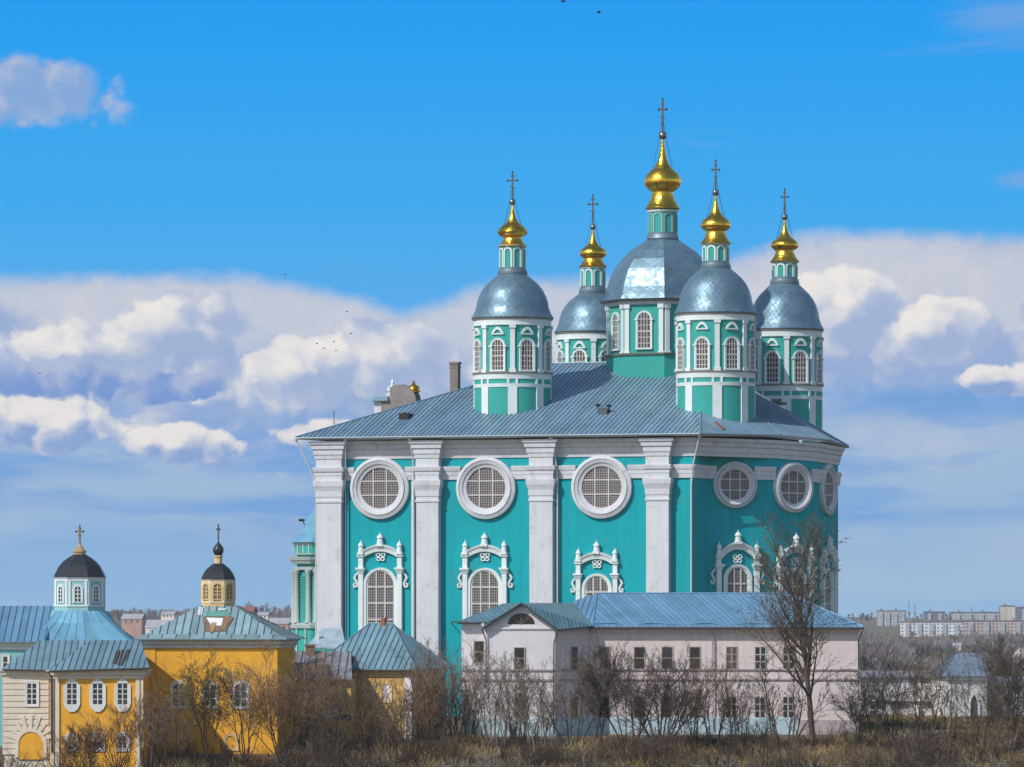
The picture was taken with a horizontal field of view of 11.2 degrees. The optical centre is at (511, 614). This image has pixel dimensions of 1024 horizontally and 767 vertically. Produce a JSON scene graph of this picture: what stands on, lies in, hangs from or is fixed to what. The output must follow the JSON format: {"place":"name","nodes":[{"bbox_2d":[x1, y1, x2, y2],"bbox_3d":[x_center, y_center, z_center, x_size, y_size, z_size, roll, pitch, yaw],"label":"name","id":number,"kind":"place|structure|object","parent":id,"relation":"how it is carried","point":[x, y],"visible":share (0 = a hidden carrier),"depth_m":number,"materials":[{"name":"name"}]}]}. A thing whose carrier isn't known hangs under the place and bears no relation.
{"place":"outdoors","nodes":[
{"label":"outdoors","id":0,"kind":"place"},
{"bbox_2d":[0,617,1023,766],"bbox_3d":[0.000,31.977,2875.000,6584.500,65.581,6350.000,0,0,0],"label":"ground","id":1,"kind":"structure","parent":0,"point":[870,626],"depth_m":4390.36,"materials":[{"name":"brown soil"}]},
{"bbox_2d":[0,525,135,745],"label":"aqua church","id":2,"kind":"structure","parent":1,"relation":"on","point":[76,611],"depth_m":531.41,"materials":[{"name":"paint"}]},
{"bbox_2d":[0,639,151,766],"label":"yellow house","id":3,"kind":"structure","parent":1,"relation":"on","point":[51,688],"depth_m":499.76,"materials":[{"name":"beige paint"}]},
{"bbox_2d":[25,681,38,706],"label":"window","id":4,"kind":"structure","parent":3,"relation":"in","point":[31,687],"depth_m":499.73,"materials":[{"name":"paint"}]},
{"bbox_2d":[64,679,79,711],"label":"window","id":5,"kind":"structure","parent":3,"relation":"in","point":[71,688],"depth_m":499.12,"materials":[{"name":"paint"}]},
{"bbox_2d":[89,679,105,711],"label":"window","id":6,"kind":"structure","parent":3,"relation":"in","point":[97,689],"depth_m":499.12,"materials":[{"name":"paint"}]},
{"bbox_2d":[114,679,130,711],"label":"window","id":7,"kind":"structure","parent":3,"relation":"in","point":[122,689],"depth_m":499.12,"materials":[{"name":"paint"}]},
{"bbox_2d":[53,721,113,766],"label":"bare tree","id":8,"kind":"object","parent":1,"relation":"on","point":[90,744],"visible":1,"depth_m":486.51,"materials":[{"name":"brown plant"}]},
{"bbox_2d":[70,699,146,766],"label":"bare tree","id":9,"kind":"object","parent":1,"relation":"on","point":[131,733],"visible":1,"depth_m":487.62,"materials":[{"name":"brown plant"}]},
{"bbox_2d":[92,745,149,766],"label":"bare shrub","id":10,"kind":"object","parent":1,"relation":"on","point":[128,760],"visible":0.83,"depth_m":495.08,"materials":[{"name":"brown plant"}]},
{"bbox_2d":[121,614,146,636],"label":"cottage","id":11,"kind":"structure","parent":1,"relation":"on","point":[132,625],"depth_m":3700.25,"materials":[{"name":"brick"}]},
{"bbox_2d":[129,671,174,766],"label":"bare tree","id":12,"kind":"object","parent":1,"relation":"on","point":[155,705],"visible":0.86,"depth_m":495.51,"materials":[{"name":"brown plant"}]},
{"bbox_2d":[138,688,196,766],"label":"bare tree","id":13,"kind":"object","parent":1,"relation":"on","point":[165,729],"visible":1,"depth_m":491.33,"materials":[{"name":"brown plant"}]},
{"bbox_2d":[161,638,251,758],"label":"bare tree","id":14,"kind":"object","parent":1,"relation":"on","point":[188,693],"visible":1,"depth_m":493.88,"materials":[{"name":"brown plant"}]},
{"bbox_2d":[134,523,305,762],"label":"yellow church","id":15,"kind":"structure","parent":1,"relation":"on","point":[227,625],"depth_m":508.24,"materials":[{"name":"paint"}]},
{"bbox_2d":[170,680,187,708],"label":"window","id":16,"kind":"structure","parent":15,"relation":"in","point":[174,683],"depth_m":508.35,"materials":[{"name":"paint"}]},
{"bbox_2d":[223,733,238,750],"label":"window","id":17,"kind":"structure","parent":15,"relation":"in","point":[235,743],"depth_m":507.73,"materials":[{"name":"paint"}]},
{"bbox_2d":[208,657,286,762],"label":"bare tree","id":18,"kind":"object","parent":1,"relation":"on","point":[245,758],"visible":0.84,"depth_m":495.53,"materials":[{"name":"brown plant"}]},
{"bbox_2d":[205,640,350,762],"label":"bare tree","id":19,"kind":"object","parent":1,"relation":"on","point":[276,702],"visible":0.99,"depth_m":493.43,"materials":[{"name":"brown plant"}]},
{"bbox_2d":[249,747,313,766],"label":"bare shrub","id":20,"kind":"object","parent":1,"relation":"on","point":[254,761],"visible":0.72,"depth_m":501.45,"materials":[{"name":"brown plant"}]},
{"bbox_2d":[289,508,314,650],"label":"porch tower","id":21,"kind":"structure","parent":1,"relation":"on","point":[302,621],"depth_m":600.53,"materials":[{"name":"paint"}]},
{"bbox_2d":[272,741,341,766],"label":"bare shrub","id":22,"kind":"object","parent":1,"relation":"on","point":[317,763],"visible":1,"depth_m":495.67,"materials":[{"name":"brown plant"}]},
{"bbox_2d":[286,667,337,746],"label":"bare tree","id":23,"kind":"object","parent":1,"relation":"on","point":[307,727],"visible":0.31,"depth_m":510.46,"materials":[{"name":"brown plant"}]},
{"bbox_2d":[281,726,349,765],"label":"bare shrub","id":24,"kind":"object","parent":1,"relation":"on","point":[315,752],"visible":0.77,"depth_m":501.94,"materials":[{"name":"brown plant"}]},
{"bbox_2d":[289,650,345,759],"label":"bare tree","id":25,"kind":"object","parent":1,"relation":"on","point":[320,716],"visible":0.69,"depth_m":502.68,"materials":[{"name":"brown plant"}]},
{"bbox_2d":[294,644,355,745],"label":"link building","id":26,"kind":"structure","parent":1,"relation":"on","point":[344,655],"depth_m":519.24,"materials":[{"name":"paint"}]},
{"bbox_2d":[290,647,362,747],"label":"bare tree","id":27,"kind":"object","parent":1,"relation":"on","point":[339,711],"visible":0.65,"depth_m":508.50,"materials":[{"name":"brown plant"}]},
{"bbox_2d":[309,627,344,650],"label":"annex","id":28,"kind":"object","parent":1,"relation":"on","point":[329,639],"visible":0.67,"depth_m":574.56,"materials":[{"name":"silver metal"}]},
{"bbox_2d":[302,720,362,752],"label":"bare shrub","id":29,"kind":"object","parent":1,"relation":"on","point":[332,733],"visible":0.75,"depth_m":507.68,"materials":[{"name":"brown plant"}]},
{"bbox_2d":[336,663,403,756],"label":"bare tree","id":30,"kind":"object","parent":1,"relation":"on","point":[365,720],"visible":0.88,"depth_m":505.55,"materials":[{"name":"brown plant"}]},
{"bbox_2d":[342,737,404,766],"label":"bare shrub","id":31,"kind":"object","parent":1,"relation":"on","point":[380,759],"visible":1,"depth_m":494.31,"materials":[{"name":"brown plant"}]},
{"bbox_2d":[332,617,453,740],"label":"pavilion","id":32,"kind":"structure","parent":1,"relation":"on","point":[370,640],"depth_m":523.87,"materials":[{"name":"paint"}]},
{"bbox_2d":[365,675,433,759],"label":"bare tree","id":33,"kind":"object","parent":1,"relation":"on","point":[401,713],"visible":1,"depth_m":499.76,"materials":[{"name":"brown plant"}]},
{"bbox_2d":[394,707,455,743],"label":"bare shrub","id":34,"kind":"object","parent":1,"relation":"on","point":[441,725],"visible":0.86,"depth_m":508.90,"materials":[{"name":"brown plant"}]},
{"bbox_2d":[390,653,466,740],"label":"bare tree","id":35,"kind":"object","parent":1,"relation":"on","point":[429,707],"visible":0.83,"depth_m":509.43,"materials":[{"name":"brown plant"}]},
{"bbox_2d":[382,635,494,743],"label":"bare tree","id":36,"kind":"object","parent":1,"relation":"on","point":[456,708],"visible":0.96,"depth_m":511.03,"materials":[{"name":"brown plant"}]},
{"bbox_2d":[430,643,494,737],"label":"bare tree","id":37,"kind":"object","parent":1,"relation":"on","point":[473,722],"visible":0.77,"depth_m":513.33,"materials":[{"name":"brown plant"}]},
{"bbox_2d":[454,643,536,747],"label":"bare tree","id":38,"kind":"object","parent":1,"relation":"on","point":[501,708],"visible":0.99,"depth_m":508.30,"materials":[{"name":"brown plant"}]},
{"bbox_2d":[478,746,535,766],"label":"bare shrub","id":39,"kind":"object","parent":1,"relation":"on","point":[502,761],"visible":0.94,"depth_m":495.52,"materials":[{"name":"brown plant"}]},
{"bbox_2d":[0,711,1023,766],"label":"brush","id":40,"kind":"object","parent":1,"relation":"on","point":[417,753],"visible":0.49,"depth_m":504.19,"materials":[{"name":"plant"}]},
{"bbox_2d":[489,650,539,746],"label":"bare tree","id":41,"kind":"object","parent":1,"relation":"on","point":[520,695],"visible":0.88,"depth_m":510.76,"materials":[{"name":"brown plant"}]},
{"bbox_2d":[503,718,551,749],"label":"bare shrub","id":42,"kind":"object","parent":1,"relation":"on","point":[514,733],"visible":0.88,"depth_m":508.60,"materials":[{"name":"brown plant"}]},
{"bbox_2d":[502,650,575,746],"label":"bare tree","id":43,"kind":"object","parent":1,"relation":"on","point":[543,710],"visible":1,"depth_m":507.30,"materials":[{"name":"brown plant"}]},
{"bbox_2d":[513,732,568,766],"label":"bare shrub","id":44,"kind":"object","parent":1,"relation":"on","point":[551,753],"visible":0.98,"depth_m":498.30,"materials":[{"name":"brown plant"}]},
{"bbox_2d":[107,603,1023,676],"bbox_3d":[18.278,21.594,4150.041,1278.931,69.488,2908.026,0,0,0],"label":"wood","id":45,"kind":"object","parent":1,"relation":"on","point":[897,649],"visible":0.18,"depth_m":3901.72,"materials":[{"name":"brown plant"}]},
{"bbox_2d":[518,654,619,750],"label":"bare tree","id":46,"kind":"object","parent":1,"relation":"on","point":[581,704],"visible":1,"depth_m":507.37,"materials":[{"name":"brown plant"}]},
{"bbox_2d":[294,98,848,716],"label":"cathedral","id":47,"kind":"structure","parent":1,"relation":"on","point":[656,426],"depth_m":581.68,"materials":[{"name":"teal paint"}]},
{"bbox_2d":[350,457,409,518],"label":"oculus window","id":48,"kind":"structure","parent":47,"relation":"in","point":[379,487],"depth_m":584.10,"materials":[{"name":"white paint"}]},
{"bbox_2d":[353,533,408,630],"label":"arched window","id":49,"kind":"structure","parent":47,"relation":"in","point":[380,594],"depth_m":584.10,"materials":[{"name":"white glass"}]},
{"bbox_2d":[457,532,512,619],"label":"arched window","id":50,"kind":"structure","parent":47,"relation":"in","point":[485,589],"depth_m":580.41,"materials":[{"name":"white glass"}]},
{"bbox_2d":[456,457,515,518],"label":"oculus window","id":51,"kind":"structure","parent":47,"relation":"in","point":[485,486],"depth_m":580.27,"materials":[{"name":"white paint"}]},
{"bbox_2d":[570,540,623,599],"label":"arched window","id":52,"kind":"structure","parent":47,"relation":"in","point":[594,583],"depth_m":576.17,"materials":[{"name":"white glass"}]},
{"bbox_2d":[571,455,631,517],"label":"oculus window","id":53,"kind":"structure","parent":47,"relation":"in","point":[601,486],"depth_m":576.03,"materials":[{"name":"white paint"}]},
{"bbox_2d":[713,461,756,507],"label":"oculus window","id":54,"kind":"structure","parent":47,"relation":"in","point":[734,483],"depth_m":577.02,"materials":[{"name":"white paint"}]},
{"bbox_2d":[710,530,764,591],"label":"arched window","id":55,"kind":"structure","parent":47,"relation":"in","point":[734,577],"depth_m":577.02,"materials":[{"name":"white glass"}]},
{"bbox_2d":[773,462,813,512],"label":"oculus window","id":56,"kind":"structure","parent":47,"relation":"in","point":[793,487],"depth_m":580.12,"materials":[{"name":"white paint"}]},
{"bbox_2d":[773,533,816,603],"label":"arched window","id":57,"kind":"structure","parent":47,"relation":"in","point":[796,539],"depth_m":580.27,"materials":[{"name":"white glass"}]},
{"bbox_2d":[819,464,837,514],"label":"oculus window","id":58,"kind":"structure","parent":47,"relation":"in","point":[828,487],"depth_m":586.25,"materials":[{"name":"white paint"}]},
{"bbox_2d":[819,535,840,612],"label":"arched window","id":59,"kind":"structure","parent":47,"relation":"in","point":[831,604],"depth_m":586.68,"materials":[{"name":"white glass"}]},
{"bbox_2d":[567,631,640,745],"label":"bare tree","id":60,"kind":"object","parent":1,"relation":"on","point":[595,682],"visible":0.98,"depth_m":508.83,"materials":[{"name":"brown plant"}]},
{"bbox_2d":[576,645,667,745],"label":"bare tree","id":61,"kind":"object","parent":1,"relation":"on","point":[615,707],"visible":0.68,"depth_m":511.64,"materials":[{"name":"brown plant"}]},
{"bbox_2d":[581,731,670,763],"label":"bare shrub","id":62,"kind":"object","parent":1,"relation":"on","point":[590,745],"visible":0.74,"depth_m":499.24,"materials":[{"name":"brown plant"}]},
{"bbox_2d":[606,723,673,765],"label":"bare shrub","id":63,"kind":"object","parent":1,"relation":"on","point":[628,747],"visible":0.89,"depth_m":496.18,"materials":[{"name":"brown plant"}]},
{"bbox_2d":[624,729,683,762],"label":"bare shrub","id":64,"kind":"object","parent":1,"relation":"on","point":[637,748],"visible":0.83,"depth_m":498.11,"materials":[{"name":"brown plant"}]},
{"bbox_2d":[451,592,863,736],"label":"pink building","id":65,"kind":"structure","parent":1,"relation":"on","point":[706,624],"depth_m":531.00,"materials":[{"name":"paint"}]},
{"bbox_2d":[726,647,736,668],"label":"window","id":66,"kind":"structure","parent":65,"relation":"in","point":[731,652],"depth_m":530.92,"materials":[{"name":"white glass"}]},
{"bbox_2d":[592,638,725,751],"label":"bare tree","id":67,"kind":"object","parent":1,"relation":"on","point":[636,704],"visible":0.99,"depth_m":505.23,"materials":[{"name":"brown plant"}]},
{"bbox_2d":[644,719,723,749],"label":"bare shrub","id":68,"kind":"object","parent":1,"relation":"on","point":[692,736],"visible":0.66,"depth_m":506.45,"materials":[{"name":"brown plant"}]},
{"bbox_2d":[665,652,717,744],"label":"bare tree","id":69,"kind":"object","parent":1,"relation":"on","point":[689,725],"visible":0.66,"depth_m":510.67,"materials":[{"name":"brown plant"}]},
{"bbox_2d":[689,654,742,748],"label":"bare tree","id":70,"kind":"object","parent":1,"relation":"on","point":[723,696],"visible":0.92,"depth_m":509.82,"materials":[{"name":"brown plant"}]},
{"bbox_2d":[715,662,764,748],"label":"bare tree","id":71,"kind":"object","parent":1,"relation":"on","point":[742,708],"visible":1,"depth_m":508.60,"materials":[{"name":"brown plant"}]},
{"bbox_2d":[724,711,774,746],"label":"bare shrub","id":72,"kind":"object","parent":1,"relation":"on","point":[757,725],"visible":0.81,"depth_m":511.30,"materials":[{"name":"brown plant"}]},
{"bbox_2d":[739,724,802,766],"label":"bare shrub","id":73,"kind":"object","parent":1,"relation":"on","point":[768,746],"visible":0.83,"depth_m":497.81,"materials":[{"name":"brown plant"}]},
{"bbox_2d":[741,740,829,766],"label":"bare shrub","id":74,"kind":"object","parent":1,"relation":"on","point":[787,760],"visible":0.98,"depth_m":492.45,"materials":[{"name":"brown plant"}]},
{"bbox_2d":[721,509,857,739],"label":"bare tree","id":75,"kind":"object","parent":1,"relation":"on","point":[801,633],"visible":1,"depth_m":505.84,"materials":[{"name":"brown plant"}]},
{"bbox_2d":[747,655,836,749],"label":"bare tree","id":76,"kind":"object","parent":1,"relation":"on","point":[767,710],"visible":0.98,"depth_m":507.85,"materials":[{"name":"brown plant"}]},
{"bbox_2d":[772,742,842,766],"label":"bare shrub","id":77,"kind":"object","parent":1,"relation":"on","point":[834,762],"visible":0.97,"depth_m":494.30,"materials":[{"name":"brown plant"}]},
{"bbox_2d":[800,719,859,748],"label":"bare shrub","id":78,"kind":"object","parent":1,"relation":"on","point":[844,733],"visible":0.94,"depth_m":506.41,"materials":[{"name":"brown plant"}]},
{"bbox_2d":[822,667,878,746],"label":"bare tree","id":79,"kind":"object","parent":1,"relation":"on","point":[860,710],"visible":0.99,"depth_m":509.90,"materials":[{"name":"brown plant"}]},
{"bbox_2d":[820,743,882,765],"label":"bare shrub","id":80,"kind":"object","parent":1,"relation":"on","point":[831,749],"visible":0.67,"depth_m":499.04,"materials":[{"name":"brown plant"}]},
{"bbox_2d":[832,662,903,739],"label":"bare tree","id":81,"kind":"object","parent":1,"relation":"on","point":[879,699],"visible":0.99,"depth_m":512.23,"materials":[{"name":"brown plant"}]},
{"bbox_2d":[859,629,896,670],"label":"bare tree","id":82,"kind":"object","parent":1,"relation":"on","point":[864,661],"visible":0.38,"depth_m":619.55,"materials":[{"name":"brown plant"}]},
{"bbox_2d":[843,650,917,739],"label":"bare tree","id":83,"kind":"object","parent":1,"relation":"on","point":[897,689],"visible":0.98,"depth_m":514.13,"materials":[{"name":"brown plant"}]},
{"bbox_2d":[856,739,911,766],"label":"bare shrub","id":84,"kind":"object","parent":1,"relation":"on","point":[898,758],"visible":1,"depth_m":491.27,"materials":[{"name":"brown plant"}]},
{"bbox_2d":[853,739,917,766],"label":"bare shrub","id":85,"kind":"object","parent":1,"relation":"on","point":[863,755],"visible":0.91,"depth_m":492.87,"materials":[{"name":"brown plant"}]},
{"bbox_2d":[876,609,906,625],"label":"apartment block","id":86,"kind":"structure","parent":1,"relation":"on","point":[894,617],"depth_m":5100.00,"materials":[{"name":"concrete"}]},
{"bbox_2d":[858,670,930,715],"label":"precinct wall","id":87,"kind":"structure","parent":1,"relation":"on","point":[888,672],"depth_m":584.95,"materials":[{"name":"white paint"}]},
{"bbox_2d":[875,733,934,766],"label":"bare shrub","id":88,"kind":"object","parent":1,"relation":"on","point":[914,756],"visible":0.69,"depth_m":497.56,"materials":[{"name":"brown plant"}]},
{"bbox_2d":[892,720,958,763],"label":"bare shrub","id":89,"kind":"object","parent":1,"relation":"on","point":[922,743],"visible":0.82,"depth_m":500.96,"materials":[{"name":"brown plant"}]},
{"bbox_2d":[892,644,960,743],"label":"bare tree","id":90,"kind":"object","parent":1,"relation":"on","point":[916,689],"visible":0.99,"depth_m":510.68,"materials":[{"name":"brown plant"}]},
{"bbox_2d":[900,619,963,636],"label":"apartment block","id":91,"kind":"structure","parent":1,"relation":"on","point":[928,628],"depth_m":4450.00,"materials":[{"name":"concrete"}]},
{"bbox_2d":[913,743,975,766],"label":"bare shrub","id":92,"kind":"object","parent":1,"relation":"on","point":[929,752],"visible":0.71,"depth_m":498.73,"materials":[{"name":"brown plant"}]},
{"bbox_2d":[926,663,967,743],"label":"bare tree","id":93,"kind":"object","parent":1,"relation":"on","point":[950,707],"visible":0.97,"depth_m":513.97,"materials":[{"name":"brown plant"}]},
{"bbox_2d":[926,652,990,716],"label":"building","id":94,"kind":"structure","parent":1,"relation":"on","point":[956,662],"depth_m":578.30,"materials":[{"name":"white plaster"},{"name":"blue-grey metal roof"}]},
{"bbox_2d":[951,610,998,619],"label":"apartment block","id":95,"kind":"structure","parent":1,"relation":"on","point":[981,615],"depth_m":5250.00,"materials":[{"name":"concrete"}]},
{"bbox_2d":[932,715,1017,748],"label":"bare shrub","id":96,"kind":"object","parent":1,"relation":"on","point":[972,733],"visible":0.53,"depth_m":510.51,"materials":[{"name":"brown plant"}]},
{"bbox_2d":[953,675,997,741],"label":"bare tree","id":97,"kind":"object","parent":1,"relation":"on","point":[971,704],"visible":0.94,"depth_m":511.49,"materials":[{"name":"brown plant"}]},
{"bbox_2d":[935,724,1020,763],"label":"bare shrub","id":98,"kind":"object","parent":1,"relation":"on","point":[980,744],"visible":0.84,"depth_m":501.63,"materials":[{"name":"brown plant"}]},
{"bbox_2d":[958,634,1023,747],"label":"bare tree","id":99,"kind":"object","parent":1,"relation":"on","point":[1011,686],"visible":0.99,"depth_m":505.44,"materials":[{"name":"brown plant"}]},
{"bbox_2d":[962,618,1023,634],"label":"apartment block","id":100,"kind":"structure","parent":1,"relation":"on","point":[990,627],"depth_m":4475.00,"materials":[{"name":"concrete"}]},
{"bbox_2d":[974,738,1014,765],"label":"bare shrub","id":101,"kind":"object","parent":1,"relation":"on","point":[997,752],"visible":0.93,"depth_m":499.57,"materials":[{"name":"brown plant"}]},
{"bbox_2d":[974,657,1023,737],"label":"bare tree","id":102,"kind":"object","parent":1,"relation":"on","point":[1001,700],"visible":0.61,"depth_m":511.26,"materials":[{"name":"brown plant"}]},
{"bbox_2d":[982,640,1016,676],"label":"bare tree","id":103,"kind":"object","parent":1,"relation":"on","point":[1003,662],"visible":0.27,"depth_m":639.74,"materials":[{"name":"brown plant"}]},
{"bbox_2d":[981,710,1023,752],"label":"bare shrub","id":104,"kind":"object","parent":1,"relation":"on","point":[1011,739],"visible":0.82,"depth_m":503.66,"materials":[{"name":"brown plant"}]},
{"bbox_2d":[1000,604,1014,619],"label":"apartment block","id":105,"kind":"structure","parent":1,"relation":"on","point":[1007,612],"depth_m":5150.00,"materials":[{"name":"concrete"}]},
{"bbox_2d":[0,0,1023,618],"label":"sky","id":106,"kind":"structure","parent":0,"point":[165,165],"materials":[{"name":"blue"}]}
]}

